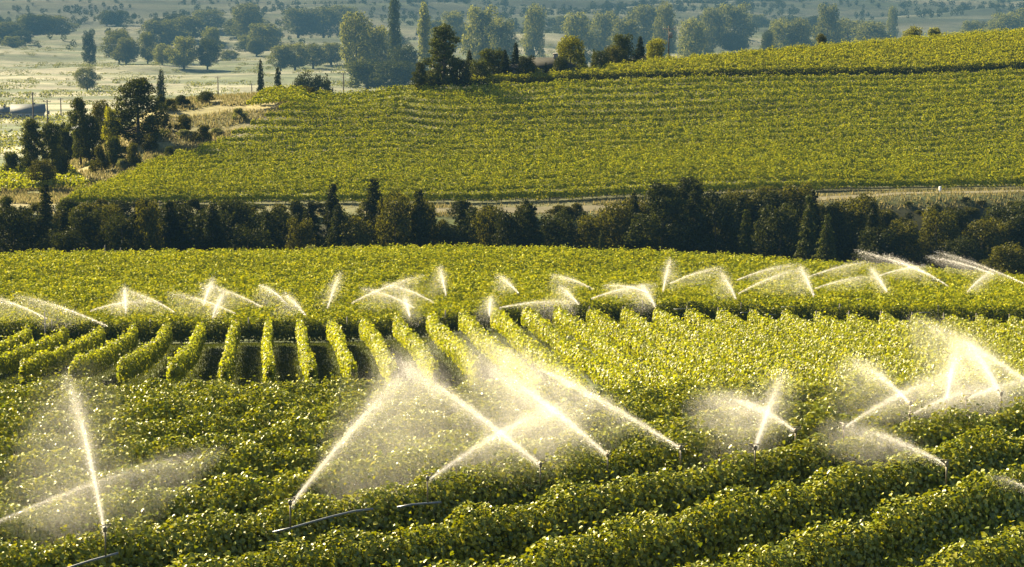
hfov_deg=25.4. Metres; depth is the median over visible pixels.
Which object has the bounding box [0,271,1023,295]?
vine row
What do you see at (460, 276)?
vine row
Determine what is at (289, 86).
vine row
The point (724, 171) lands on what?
vine row
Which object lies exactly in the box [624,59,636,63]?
shrub
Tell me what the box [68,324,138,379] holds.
vine row
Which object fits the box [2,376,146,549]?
water jet
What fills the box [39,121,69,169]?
pine tree
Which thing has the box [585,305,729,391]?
vine row
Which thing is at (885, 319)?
vine row
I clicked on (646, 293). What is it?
water jet
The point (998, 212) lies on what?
broadleaf tree
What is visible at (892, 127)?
vine row
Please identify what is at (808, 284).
water jet
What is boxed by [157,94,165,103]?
shrub
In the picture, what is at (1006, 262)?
broadleaf tree
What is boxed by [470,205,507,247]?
broadleaf tree
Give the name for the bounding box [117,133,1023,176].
vine row
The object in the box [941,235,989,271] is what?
broadleaf tree
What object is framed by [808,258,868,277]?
water jet
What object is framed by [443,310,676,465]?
water jet
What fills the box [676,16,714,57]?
broadleaf tree
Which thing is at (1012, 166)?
vine row
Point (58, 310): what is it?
water jet
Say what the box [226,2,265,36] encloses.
broadleaf tree
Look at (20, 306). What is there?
water jet
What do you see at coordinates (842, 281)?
water jet
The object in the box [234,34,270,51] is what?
broadleaf tree
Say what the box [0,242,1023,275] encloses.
vine row
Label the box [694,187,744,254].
broadleaf tree
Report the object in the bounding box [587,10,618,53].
broadleaf tree
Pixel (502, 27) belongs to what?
broadleaf tree
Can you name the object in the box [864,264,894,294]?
water jet
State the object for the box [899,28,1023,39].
vine row
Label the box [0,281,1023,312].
vine row
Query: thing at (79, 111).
pine tree
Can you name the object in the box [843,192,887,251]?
broadleaf tree
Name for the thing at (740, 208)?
broadleaf tree
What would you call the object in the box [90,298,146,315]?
water jet
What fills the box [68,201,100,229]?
shrub
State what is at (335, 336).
vine row
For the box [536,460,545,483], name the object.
sprinkler
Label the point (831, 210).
pine tree
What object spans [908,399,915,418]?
sprinkler
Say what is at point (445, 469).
water jet
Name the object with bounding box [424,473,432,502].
sprinkler
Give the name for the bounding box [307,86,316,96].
shrub
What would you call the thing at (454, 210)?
shrub
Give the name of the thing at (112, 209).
broadleaf tree
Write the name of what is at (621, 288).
water jet
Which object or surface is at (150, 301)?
water jet
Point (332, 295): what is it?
water jet
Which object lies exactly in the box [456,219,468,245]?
spruce tree
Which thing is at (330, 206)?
spruce tree
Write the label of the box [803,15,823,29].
broadleaf tree
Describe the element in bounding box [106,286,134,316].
water jet
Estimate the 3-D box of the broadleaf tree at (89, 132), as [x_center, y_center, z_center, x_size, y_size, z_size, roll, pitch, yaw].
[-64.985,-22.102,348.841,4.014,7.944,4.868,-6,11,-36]
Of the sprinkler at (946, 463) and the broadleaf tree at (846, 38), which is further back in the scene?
the broadleaf tree at (846, 38)
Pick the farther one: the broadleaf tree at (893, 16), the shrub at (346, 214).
the broadleaf tree at (893, 16)
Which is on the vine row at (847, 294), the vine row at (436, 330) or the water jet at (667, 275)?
the water jet at (667, 275)
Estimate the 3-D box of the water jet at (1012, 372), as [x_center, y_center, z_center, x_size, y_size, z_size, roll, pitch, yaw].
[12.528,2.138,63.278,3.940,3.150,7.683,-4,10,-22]
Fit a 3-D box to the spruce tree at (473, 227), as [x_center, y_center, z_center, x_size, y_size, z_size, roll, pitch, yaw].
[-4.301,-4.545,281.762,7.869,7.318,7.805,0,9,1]
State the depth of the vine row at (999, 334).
155.05 m
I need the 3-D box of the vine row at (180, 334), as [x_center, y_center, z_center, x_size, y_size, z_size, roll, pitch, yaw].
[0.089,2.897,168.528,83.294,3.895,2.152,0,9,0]
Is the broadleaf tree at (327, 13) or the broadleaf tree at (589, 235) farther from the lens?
the broadleaf tree at (327, 13)
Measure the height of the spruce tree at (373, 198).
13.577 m
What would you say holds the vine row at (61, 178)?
on the ground at (220, 72)
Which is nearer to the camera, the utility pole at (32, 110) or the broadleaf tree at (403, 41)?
the utility pole at (32, 110)
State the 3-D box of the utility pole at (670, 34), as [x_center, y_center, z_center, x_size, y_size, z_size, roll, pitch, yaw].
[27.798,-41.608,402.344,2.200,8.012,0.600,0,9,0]
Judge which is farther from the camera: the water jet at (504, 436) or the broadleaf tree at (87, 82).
the broadleaf tree at (87, 82)
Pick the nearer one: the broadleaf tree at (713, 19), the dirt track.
the dirt track
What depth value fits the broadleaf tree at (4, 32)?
2766.80 m
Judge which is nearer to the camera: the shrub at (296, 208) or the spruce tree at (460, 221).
the spruce tree at (460, 221)
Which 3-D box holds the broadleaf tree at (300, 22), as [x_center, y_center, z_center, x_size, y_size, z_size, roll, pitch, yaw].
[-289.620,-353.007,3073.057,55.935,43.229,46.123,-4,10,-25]
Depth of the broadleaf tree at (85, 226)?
275.34 m
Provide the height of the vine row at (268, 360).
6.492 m
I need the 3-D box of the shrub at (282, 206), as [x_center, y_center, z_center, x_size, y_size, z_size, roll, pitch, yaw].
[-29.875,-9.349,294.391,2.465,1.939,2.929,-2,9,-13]
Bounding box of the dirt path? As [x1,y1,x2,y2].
[232,101,291,137]
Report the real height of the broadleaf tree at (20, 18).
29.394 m
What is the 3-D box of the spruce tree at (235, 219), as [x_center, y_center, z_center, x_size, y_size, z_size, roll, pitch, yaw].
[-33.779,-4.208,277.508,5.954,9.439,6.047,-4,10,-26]
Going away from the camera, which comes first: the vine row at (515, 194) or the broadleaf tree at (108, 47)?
the vine row at (515, 194)
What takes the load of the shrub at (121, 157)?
on the ground at (220, 72)
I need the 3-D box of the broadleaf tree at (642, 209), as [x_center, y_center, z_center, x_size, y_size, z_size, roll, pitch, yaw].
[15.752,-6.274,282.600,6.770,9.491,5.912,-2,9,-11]
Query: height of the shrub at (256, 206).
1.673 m
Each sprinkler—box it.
[100,523,110,555]
[286,497,295,527]
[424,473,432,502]
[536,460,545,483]
[606,450,610,473]
[677,443,686,464]
[749,443,759,466]
[792,426,800,445]
[840,422,846,441]
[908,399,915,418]
[940,459,951,484]
[963,394,970,411]
[997,389,1003,409]
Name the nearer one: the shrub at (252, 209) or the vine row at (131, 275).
the vine row at (131, 275)
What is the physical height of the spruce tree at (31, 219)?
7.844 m
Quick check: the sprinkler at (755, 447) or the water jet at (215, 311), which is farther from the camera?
the water jet at (215, 311)
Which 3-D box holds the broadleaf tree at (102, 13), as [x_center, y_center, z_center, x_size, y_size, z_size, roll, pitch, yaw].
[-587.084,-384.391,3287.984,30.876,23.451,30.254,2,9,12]
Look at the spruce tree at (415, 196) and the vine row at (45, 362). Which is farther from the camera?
the spruce tree at (415, 196)
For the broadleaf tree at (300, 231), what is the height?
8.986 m
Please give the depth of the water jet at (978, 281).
186.37 m
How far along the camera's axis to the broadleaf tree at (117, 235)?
271.28 m
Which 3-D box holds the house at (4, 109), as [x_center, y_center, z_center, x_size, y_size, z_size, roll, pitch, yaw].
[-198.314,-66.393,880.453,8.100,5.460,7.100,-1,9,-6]
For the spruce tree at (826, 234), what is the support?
on the ground at (220, 72)
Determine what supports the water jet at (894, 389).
on the vine row at (131, 551)
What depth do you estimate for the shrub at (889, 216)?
287.17 m
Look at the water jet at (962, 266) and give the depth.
227.53 m
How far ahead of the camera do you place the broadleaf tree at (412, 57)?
1432.32 m
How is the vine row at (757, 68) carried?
on the ground at (220, 72)
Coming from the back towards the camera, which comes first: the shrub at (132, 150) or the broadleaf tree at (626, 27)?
the broadleaf tree at (626, 27)
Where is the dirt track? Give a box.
[362,190,1023,212]
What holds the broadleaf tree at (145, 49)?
on the ground at (220, 72)
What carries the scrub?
on the ground at (220, 72)
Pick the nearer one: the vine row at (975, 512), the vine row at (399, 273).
the vine row at (975, 512)
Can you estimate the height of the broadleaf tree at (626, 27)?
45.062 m
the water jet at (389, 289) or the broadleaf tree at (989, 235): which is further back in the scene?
the broadleaf tree at (989, 235)
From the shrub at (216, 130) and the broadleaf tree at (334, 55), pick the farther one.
the broadleaf tree at (334, 55)
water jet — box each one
[0,299,45,323]
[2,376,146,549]
[2,430,242,543]
[14,295,106,328]
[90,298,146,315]
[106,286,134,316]
[121,289,173,315]
[154,289,235,315]
[189,275,222,312]
[201,283,261,307]
[206,288,231,323]
[236,283,286,304]
[276,292,305,318]
[291,337,544,531]
[320,340,538,468]
[323,267,343,307]
[352,275,431,304]
[357,285,413,310]
[386,283,433,307]
[397,294,421,323]
[416,263,449,299]
[429,387,608,501]
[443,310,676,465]
[453,345,606,460]
[472,291,500,324]
[489,272,518,299]
[499,299,585,323]
[532,271,591,289]
[550,285,578,307]
[591,281,667,302]
[602,281,643,297]
[623,283,656,309]
[660,260,680,294]
[664,362,807,469]
[670,263,724,286]
[671,387,812,451]
[703,270,737,300]
[738,266,811,297]
[740,263,798,281]
[782,267,816,296]
[792,417,944,475]
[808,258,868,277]
[815,275,876,288]
[820,350,917,427]
[846,347,1003,437]
[859,250,927,277]
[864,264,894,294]
[881,263,931,280]
[884,256,948,286]
[888,318,1023,404]
[898,343,976,407]
[911,376,1019,433]
[928,256,992,276]
[934,331,1021,414]
[937,248,1023,284]
[948,374,1023,409]
[962,271,996,292]
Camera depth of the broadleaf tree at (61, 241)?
267.37 m
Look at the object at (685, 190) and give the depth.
276.75 m
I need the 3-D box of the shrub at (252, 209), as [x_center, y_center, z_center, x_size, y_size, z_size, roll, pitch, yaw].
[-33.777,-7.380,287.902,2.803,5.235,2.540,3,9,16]
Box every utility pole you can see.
[32,92,35,149]
[43,100,50,147]
[663,26,674,55]
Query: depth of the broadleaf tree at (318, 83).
638.41 m
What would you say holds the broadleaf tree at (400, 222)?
on the ground at (220, 72)
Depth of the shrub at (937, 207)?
288.20 m
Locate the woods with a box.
[0,0,1023,51]
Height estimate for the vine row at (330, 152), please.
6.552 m
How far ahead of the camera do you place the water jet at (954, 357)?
61.37 m
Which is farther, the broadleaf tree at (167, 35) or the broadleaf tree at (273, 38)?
the broadleaf tree at (167, 35)
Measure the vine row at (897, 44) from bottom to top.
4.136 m
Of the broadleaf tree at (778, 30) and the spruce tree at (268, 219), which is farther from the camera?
the broadleaf tree at (778, 30)
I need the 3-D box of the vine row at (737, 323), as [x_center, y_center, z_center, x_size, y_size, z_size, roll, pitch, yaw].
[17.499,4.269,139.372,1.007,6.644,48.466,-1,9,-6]
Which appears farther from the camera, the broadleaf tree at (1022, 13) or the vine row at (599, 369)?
the broadleaf tree at (1022, 13)
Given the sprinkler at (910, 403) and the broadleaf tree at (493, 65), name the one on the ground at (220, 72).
the broadleaf tree at (493, 65)
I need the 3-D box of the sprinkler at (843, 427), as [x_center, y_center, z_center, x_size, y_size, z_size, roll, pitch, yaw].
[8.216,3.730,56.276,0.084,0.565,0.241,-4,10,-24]
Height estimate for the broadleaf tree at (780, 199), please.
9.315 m
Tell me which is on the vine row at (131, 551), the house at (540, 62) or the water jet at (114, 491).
the water jet at (114, 491)
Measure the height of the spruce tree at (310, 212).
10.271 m
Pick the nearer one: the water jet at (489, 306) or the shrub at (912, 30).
the water jet at (489, 306)
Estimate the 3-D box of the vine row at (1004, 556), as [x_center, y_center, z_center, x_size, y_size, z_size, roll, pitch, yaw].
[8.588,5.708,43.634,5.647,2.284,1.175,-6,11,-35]
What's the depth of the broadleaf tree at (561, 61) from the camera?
385.17 m
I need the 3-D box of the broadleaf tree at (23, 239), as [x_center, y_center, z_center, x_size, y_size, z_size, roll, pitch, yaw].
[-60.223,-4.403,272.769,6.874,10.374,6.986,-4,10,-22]
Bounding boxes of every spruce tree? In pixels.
[16,208,34,250]
[30,182,58,250]
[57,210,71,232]
[123,208,147,250]
[156,200,186,251]
[198,202,227,252]
[226,211,249,250]
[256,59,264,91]
[258,211,280,249]
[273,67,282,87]
[297,202,324,249]
[316,183,340,249]
[323,204,350,250]
[355,177,381,245]
[370,199,390,245]
[405,188,433,247]
[412,189,417,206]
[453,199,468,230]
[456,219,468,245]
[466,50,472,67]
[468,218,481,237]
[498,50,511,76]
[509,42,519,72]
[514,199,528,243]
[516,202,546,248]
[543,62,548,80]
[577,211,595,242]
[598,231,603,249]
[622,192,645,252]
[632,36,646,64]
[675,182,715,255]
[734,209,757,256]
[793,195,819,261]
[796,190,828,258]
[811,214,840,262]
[859,201,881,266]
[901,212,922,264]
[1011,214,1023,273]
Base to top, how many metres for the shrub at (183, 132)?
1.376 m
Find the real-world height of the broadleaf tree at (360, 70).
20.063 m
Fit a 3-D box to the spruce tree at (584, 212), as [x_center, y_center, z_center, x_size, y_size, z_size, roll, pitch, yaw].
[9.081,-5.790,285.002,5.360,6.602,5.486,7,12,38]
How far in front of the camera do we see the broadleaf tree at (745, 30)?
2311.29 m
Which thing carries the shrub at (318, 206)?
on the ground at (220, 72)
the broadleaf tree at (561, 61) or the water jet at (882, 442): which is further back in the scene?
the broadleaf tree at (561, 61)
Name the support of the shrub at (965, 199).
on the ground at (220, 72)
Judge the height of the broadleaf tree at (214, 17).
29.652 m
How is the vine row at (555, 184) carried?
on the ground at (220, 72)
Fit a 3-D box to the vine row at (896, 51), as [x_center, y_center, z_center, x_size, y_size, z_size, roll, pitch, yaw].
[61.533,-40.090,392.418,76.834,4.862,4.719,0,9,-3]
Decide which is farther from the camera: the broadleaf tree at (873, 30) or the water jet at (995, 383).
the broadleaf tree at (873, 30)
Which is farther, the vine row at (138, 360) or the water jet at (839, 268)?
the water jet at (839, 268)
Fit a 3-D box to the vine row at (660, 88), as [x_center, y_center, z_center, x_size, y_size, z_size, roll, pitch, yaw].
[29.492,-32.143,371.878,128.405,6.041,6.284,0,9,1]
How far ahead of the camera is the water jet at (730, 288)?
173.66 m
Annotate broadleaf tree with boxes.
[0,21,21,35]
[0,28,18,39]
[0,36,23,47]
[0,205,39,253]
[5,30,33,43]
[15,13,58,35]
[15,15,54,35]
[25,158,57,186]
[34,228,86,261]
[45,14,80,34]
[63,205,111,252]
[71,65,102,89]
[74,114,101,160]
[80,32,97,64]
[88,98,110,144]
[92,203,121,246]
[95,10,115,25]
[98,212,131,265]
[99,28,130,63]
[100,105,123,142]
[101,10,129,25]
[101,77,173,142]
[110,37,140,64]
[128,197,164,252]
[134,18,191,45]
[137,32,157,63]
[147,17,163,33]
[150,43,170,64]
[150,198,197,249]
[162,13,185,29]
[163,36,198,68]
[171,15,208,38]
[181,206,232,250]
[191,9,227,28]
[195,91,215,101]
[196,38,221,69]
[200,26,224,56]
[206,195,257,247]
[220,18,241,37]
[220,50,239,60]
[223,224,279,251]
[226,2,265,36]
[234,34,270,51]
[237,23,284,50]
[246,40,268,55]
[248,207,296,250]
[265,45,295,70]
[272,28,282,35]
[277,41,313,69]
[280,7,317,37]
[283,216,316,250]
[292,70,313,87]
[303,6,343,37]
[304,43,329,68]
[310,72,335,98]
[321,42,342,64]
[324,5,359,24]
[328,215,376,248]
[339,10,376,76]
[343,59,386,90]
[351,25,390,68]
[368,60,415,88]
[372,187,421,248]
[382,30,409,48]
[389,43,420,75]
[408,195,441,245]
[415,19,442,37]
[425,69,439,88]
[428,29,455,63]
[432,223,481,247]
[438,10,469,44]
[447,57,472,86]
[457,5,499,60]
[469,59,492,78]
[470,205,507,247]
[477,48,510,81]
[482,15,520,61]
[491,206,533,247]
[515,55,536,76]
[520,3,546,56]
[538,212,584,249]
[549,208,575,244]
[551,56,569,74]
[552,15,571,26]
[555,35,585,65]
[559,49,591,65]
[560,11,596,61]
[573,213,610,250]
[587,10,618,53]
[589,50,612,67]
[596,200,642,250]
[603,44,622,63]
[606,17,645,57]
[611,33,637,69]
[623,4,657,52]
[623,196,660,248]
[645,38,665,59]
[651,0,676,57]
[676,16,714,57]
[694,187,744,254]
[699,7,729,51]
[712,187,760,250]
[714,3,759,51]
[718,33,746,52]
[726,196,757,252]
[747,14,770,25]
[747,190,791,252]
[749,201,804,259]
[750,184,786,238]
[761,29,775,55]
[765,17,794,49]
[776,181,822,256]
[787,17,813,46]
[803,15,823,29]
[810,3,842,44]
[817,200,869,262]
[826,17,866,41]
[838,37,859,42]
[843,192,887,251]
[848,20,892,47]
[851,226,910,267]
[884,218,929,267]
[886,5,898,38]
[911,204,962,269]
[932,206,971,267]
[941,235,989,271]
[958,19,979,32]
[959,218,1008,271]
[973,201,1023,247]
[977,20,1006,31]
[977,241,1023,276]
[979,218,1017,261]
[984,10,1023,31]
[1002,211,1023,269]
[1010,8,1023,25]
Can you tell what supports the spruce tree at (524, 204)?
on the ground at (220, 72)
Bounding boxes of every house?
[0,105,10,117]
[10,102,45,118]
[509,53,578,77]
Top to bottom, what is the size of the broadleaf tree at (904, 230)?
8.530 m
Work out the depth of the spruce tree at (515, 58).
389.37 m
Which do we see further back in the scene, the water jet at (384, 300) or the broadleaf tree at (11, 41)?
the broadleaf tree at (11, 41)
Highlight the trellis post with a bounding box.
[44,312,45,334]
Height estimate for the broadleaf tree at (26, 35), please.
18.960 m
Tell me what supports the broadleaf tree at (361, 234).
on the ground at (220, 72)
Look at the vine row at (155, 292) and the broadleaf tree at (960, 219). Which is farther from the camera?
the broadleaf tree at (960, 219)
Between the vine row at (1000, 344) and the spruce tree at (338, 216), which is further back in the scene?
the spruce tree at (338, 216)
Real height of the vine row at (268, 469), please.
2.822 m
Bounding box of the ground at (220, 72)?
[0,0,1023,566]
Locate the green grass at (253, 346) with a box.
[0,327,566,404]
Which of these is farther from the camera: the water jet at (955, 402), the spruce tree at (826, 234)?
the spruce tree at (826, 234)
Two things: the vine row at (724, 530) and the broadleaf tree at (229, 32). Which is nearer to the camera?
the vine row at (724, 530)
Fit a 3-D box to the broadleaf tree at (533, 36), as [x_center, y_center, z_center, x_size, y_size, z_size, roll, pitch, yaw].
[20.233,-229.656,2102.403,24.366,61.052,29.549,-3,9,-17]
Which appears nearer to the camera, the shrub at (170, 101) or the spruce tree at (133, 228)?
the spruce tree at (133, 228)
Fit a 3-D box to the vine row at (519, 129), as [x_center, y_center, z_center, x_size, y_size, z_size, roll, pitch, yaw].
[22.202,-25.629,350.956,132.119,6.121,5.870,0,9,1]
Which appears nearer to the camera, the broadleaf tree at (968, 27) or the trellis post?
the trellis post
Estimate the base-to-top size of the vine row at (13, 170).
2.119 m
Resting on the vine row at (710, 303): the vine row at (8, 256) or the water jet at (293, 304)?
the water jet at (293, 304)
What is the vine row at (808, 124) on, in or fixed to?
on the ground at (220, 72)
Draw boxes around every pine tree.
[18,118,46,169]
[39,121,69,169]
[64,97,91,164]
[410,62,430,93]
[421,23,462,91]
[549,229,576,246]
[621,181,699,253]
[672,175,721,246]
[815,200,850,262]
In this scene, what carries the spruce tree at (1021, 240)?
on the ground at (220, 72)
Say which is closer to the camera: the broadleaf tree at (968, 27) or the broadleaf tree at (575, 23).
the broadleaf tree at (575, 23)
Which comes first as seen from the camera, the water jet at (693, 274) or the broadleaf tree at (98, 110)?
the water jet at (693, 274)
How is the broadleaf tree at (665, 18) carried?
on the ground at (220, 72)
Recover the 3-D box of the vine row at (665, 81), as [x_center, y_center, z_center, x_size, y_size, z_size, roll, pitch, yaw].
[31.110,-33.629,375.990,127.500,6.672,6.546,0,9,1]
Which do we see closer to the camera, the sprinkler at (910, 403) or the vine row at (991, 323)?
the sprinkler at (910, 403)
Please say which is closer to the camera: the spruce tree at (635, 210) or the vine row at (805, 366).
the vine row at (805, 366)
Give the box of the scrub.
[0,26,921,164]
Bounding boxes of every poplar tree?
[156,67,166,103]
[386,0,401,79]
[416,0,431,74]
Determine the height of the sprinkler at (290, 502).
0.705 m
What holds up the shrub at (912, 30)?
on the ground at (220, 72)
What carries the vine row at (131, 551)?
on the ground at (220, 72)
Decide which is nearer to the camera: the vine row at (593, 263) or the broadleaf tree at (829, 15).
the vine row at (593, 263)
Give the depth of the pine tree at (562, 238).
283.57 m
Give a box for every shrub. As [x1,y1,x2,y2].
[0,151,26,173]
[0,195,15,215]
[28,202,44,214]
[47,122,77,160]
[51,210,70,232]
[55,197,82,215]
[56,154,69,175]
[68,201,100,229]
[84,160,99,166]
[89,144,110,172]
[91,198,107,206]
[103,136,125,163]
[110,200,131,213]
[115,159,129,168]
[117,155,126,165]
[121,198,151,214]
[126,141,142,165]
[140,132,158,150]
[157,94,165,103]
[161,116,172,128]
[162,98,177,110]
[163,146,176,156]
[173,114,191,130]
[174,95,189,105]
[176,129,191,136]
[186,198,206,214]
[187,135,198,139]
[192,124,212,141]
[209,128,223,133]
[231,108,248,119]
[244,203,266,210]
[244,207,256,225]
[269,204,287,235]
[278,204,289,214]
[287,199,304,224]
[304,202,324,214]
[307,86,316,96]
[322,202,342,214]
[342,209,353,241]
[348,212,368,238]
[355,201,374,215]
[437,219,449,237]
[446,200,479,215]
[464,206,482,227]
[545,205,571,213]
[568,203,585,217]
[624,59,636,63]
[815,33,826,45]
[817,203,825,215]
[878,209,904,228]
[902,26,923,43]
[923,203,943,224]
[927,27,941,36]
[960,197,969,201]
[962,207,980,214]
[977,200,986,203]
[1006,201,1021,204]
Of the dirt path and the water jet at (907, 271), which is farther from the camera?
the dirt path
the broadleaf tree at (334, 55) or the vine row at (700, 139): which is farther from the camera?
the broadleaf tree at (334, 55)
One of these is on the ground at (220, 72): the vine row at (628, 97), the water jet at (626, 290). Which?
the vine row at (628, 97)
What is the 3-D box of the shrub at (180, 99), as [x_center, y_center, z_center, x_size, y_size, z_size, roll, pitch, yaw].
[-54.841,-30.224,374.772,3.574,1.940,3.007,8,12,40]
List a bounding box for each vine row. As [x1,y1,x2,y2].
[0,165,74,172]
[0,167,76,176]
[0,169,79,178]
[0,171,83,182]
[0,175,85,184]
[0,176,89,190]
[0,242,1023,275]
[0,242,1023,278]
[0,243,1015,278]
[0,247,1023,280]
[0,249,1022,284]
[0,250,1023,284]
[0,254,1019,285]
[0,257,1023,286]
[0,259,1023,287]
[0,263,1010,289]
[0,263,1022,291]
[0,268,1023,290]
[0,269,1023,292]
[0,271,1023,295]
[0,274,1023,298]
[0,275,1021,304]
[0,279,1023,306]
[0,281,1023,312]
[0,285,1022,312]
[0,285,1023,315]
[0,289,1023,324]
[0,291,1023,331]
[0,296,1023,344]
[0,323,32,353]
[0,326,69,374]
[0,366,81,400]
[0,369,232,413]
[0,369,390,428]
[0,369,537,452]
[0,369,773,500]
[0,370,999,558]
[0,371,889,533]
[0,373,653,478]
[0,378,1023,566]
[1,241,1023,275]
[1,245,1021,279]
[1,288,582,318]
[1,293,1023,331]
[18,323,105,383]
[60,171,1023,204]
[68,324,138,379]
[68,388,1023,566]
[69,167,1023,197]
[74,164,1023,193]
[80,159,1023,191]
[88,156,1023,188]
[93,150,1023,185]
[98,144,1023,184]
[107,140,1023,181]
[116,321,172,382]
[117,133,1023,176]
[136,127,1023,168]
[166,322,206,383]
[174,120,1023,156]
[198,114,1023,149]
[217,109,1023,142]
[217,320,240,383]
[231,102,1023,135]
[246,94,310,105]
[250,96,1023,127]
[253,89,308,100]
[257,87,306,93]
[261,317,276,385]
[263,85,301,91]
[264,90,1023,121]
[279,85,1023,113]
[288,79,1023,108]
[295,318,317,381]
[303,73,1023,102]
[317,67,1023,97]
[326,319,358,381]
[358,318,399,383]
[370,412,1023,566]
[392,312,440,386]
[408,60,1023,87]
[425,309,482,383]
[455,56,1023,83]
[457,306,545,405]
[471,52,1023,80]
[490,306,591,397]
[521,304,637,394]
[552,303,682,394]
[578,49,1023,70]
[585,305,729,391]
[608,45,1023,67]
[620,306,774,392]
[646,39,1023,64]
[652,305,817,397]
[666,458,1023,566]
[683,305,864,393]
[689,38,1023,57]
[716,306,910,397]
[738,36,1023,52]
[747,305,955,393]
[780,307,1005,396]
[783,35,1023,51]
[813,309,1023,398]
[822,32,1023,47]
[846,310,1023,379]
[860,29,1023,42]
[878,309,1023,367]
[883,516,1023,566]
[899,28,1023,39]
[909,312,1023,356]
[941,311,1023,347]
[950,27,1022,35]
[974,312,1023,337]
[1007,314,1023,330]
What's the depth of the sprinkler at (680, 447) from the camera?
54.49 m
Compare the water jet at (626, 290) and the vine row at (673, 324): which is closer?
the vine row at (673, 324)
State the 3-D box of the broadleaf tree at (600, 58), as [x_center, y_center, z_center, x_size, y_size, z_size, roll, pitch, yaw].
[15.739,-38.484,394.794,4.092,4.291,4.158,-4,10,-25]
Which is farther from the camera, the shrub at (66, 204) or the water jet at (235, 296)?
the shrub at (66, 204)
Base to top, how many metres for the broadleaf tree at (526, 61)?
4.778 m
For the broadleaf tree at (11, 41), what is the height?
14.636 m
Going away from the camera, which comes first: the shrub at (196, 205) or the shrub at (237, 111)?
the shrub at (196, 205)
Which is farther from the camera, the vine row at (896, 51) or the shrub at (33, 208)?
the vine row at (896, 51)
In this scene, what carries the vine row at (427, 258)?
on the ground at (220, 72)
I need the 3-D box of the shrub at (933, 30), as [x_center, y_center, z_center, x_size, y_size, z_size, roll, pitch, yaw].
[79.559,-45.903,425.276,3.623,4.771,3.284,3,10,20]
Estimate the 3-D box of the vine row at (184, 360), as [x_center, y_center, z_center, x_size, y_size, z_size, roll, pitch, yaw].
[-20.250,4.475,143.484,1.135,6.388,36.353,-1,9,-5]
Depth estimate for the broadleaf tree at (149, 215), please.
269.72 m
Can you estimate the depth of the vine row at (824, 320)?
139.00 m
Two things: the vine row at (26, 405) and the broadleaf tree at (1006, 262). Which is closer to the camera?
the vine row at (26, 405)
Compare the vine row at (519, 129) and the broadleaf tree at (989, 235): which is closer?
the broadleaf tree at (989, 235)
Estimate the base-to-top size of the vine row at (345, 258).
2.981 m
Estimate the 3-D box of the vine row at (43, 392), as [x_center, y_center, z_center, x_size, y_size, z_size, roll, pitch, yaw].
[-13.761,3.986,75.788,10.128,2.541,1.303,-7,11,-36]
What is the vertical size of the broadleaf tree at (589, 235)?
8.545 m
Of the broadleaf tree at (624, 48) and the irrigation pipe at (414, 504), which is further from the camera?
the broadleaf tree at (624, 48)
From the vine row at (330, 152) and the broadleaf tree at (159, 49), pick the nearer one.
the vine row at (330, 152)
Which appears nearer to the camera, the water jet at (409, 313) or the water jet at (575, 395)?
the water jet at (575, 395)
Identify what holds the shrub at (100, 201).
on the ground at (220, 72)
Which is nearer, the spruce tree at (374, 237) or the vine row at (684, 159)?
the spruce tree at (374, 237)
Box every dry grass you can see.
[0,91,317,203]
[53,186,1023,216]
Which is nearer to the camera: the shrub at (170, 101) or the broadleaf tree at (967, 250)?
the broadleaf tree at (967, 250)
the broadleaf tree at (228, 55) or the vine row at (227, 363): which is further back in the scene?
the broadleaf tree at (228, 55)
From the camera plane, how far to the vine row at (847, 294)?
184.27 m
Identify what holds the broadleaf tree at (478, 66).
on the ground at (220, 72)
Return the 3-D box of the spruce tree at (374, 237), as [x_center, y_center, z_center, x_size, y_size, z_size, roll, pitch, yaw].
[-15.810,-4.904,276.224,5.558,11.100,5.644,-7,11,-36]
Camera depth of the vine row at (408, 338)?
139.40 m
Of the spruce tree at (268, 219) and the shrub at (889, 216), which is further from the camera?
the shrub at (889, 216)
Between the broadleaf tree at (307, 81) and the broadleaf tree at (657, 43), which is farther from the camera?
the broadleaf tree at (307, 81)
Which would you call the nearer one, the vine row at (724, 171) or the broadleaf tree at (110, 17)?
the vine row at (724, 171)
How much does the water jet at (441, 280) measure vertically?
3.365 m
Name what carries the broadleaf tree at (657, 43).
on the ground at (220, 72)
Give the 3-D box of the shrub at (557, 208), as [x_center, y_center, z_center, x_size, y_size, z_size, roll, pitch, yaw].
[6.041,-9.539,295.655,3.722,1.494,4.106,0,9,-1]
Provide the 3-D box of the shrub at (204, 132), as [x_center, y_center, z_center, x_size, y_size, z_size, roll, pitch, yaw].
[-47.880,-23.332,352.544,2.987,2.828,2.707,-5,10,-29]
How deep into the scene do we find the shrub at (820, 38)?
409.92 m
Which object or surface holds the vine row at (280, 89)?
on the ground at (220, 72)
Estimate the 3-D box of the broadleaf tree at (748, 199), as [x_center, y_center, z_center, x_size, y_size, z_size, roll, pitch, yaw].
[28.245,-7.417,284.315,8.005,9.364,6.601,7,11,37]
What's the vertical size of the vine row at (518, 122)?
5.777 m
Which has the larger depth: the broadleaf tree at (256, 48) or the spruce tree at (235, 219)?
the broadleaf tree at (256, 48)
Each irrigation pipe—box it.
[69,552,118,566]
[272,508,373,532]
[397,501,440,508]
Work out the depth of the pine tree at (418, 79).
377.66 m
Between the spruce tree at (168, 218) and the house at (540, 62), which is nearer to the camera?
the spruce tree at (168, 218)

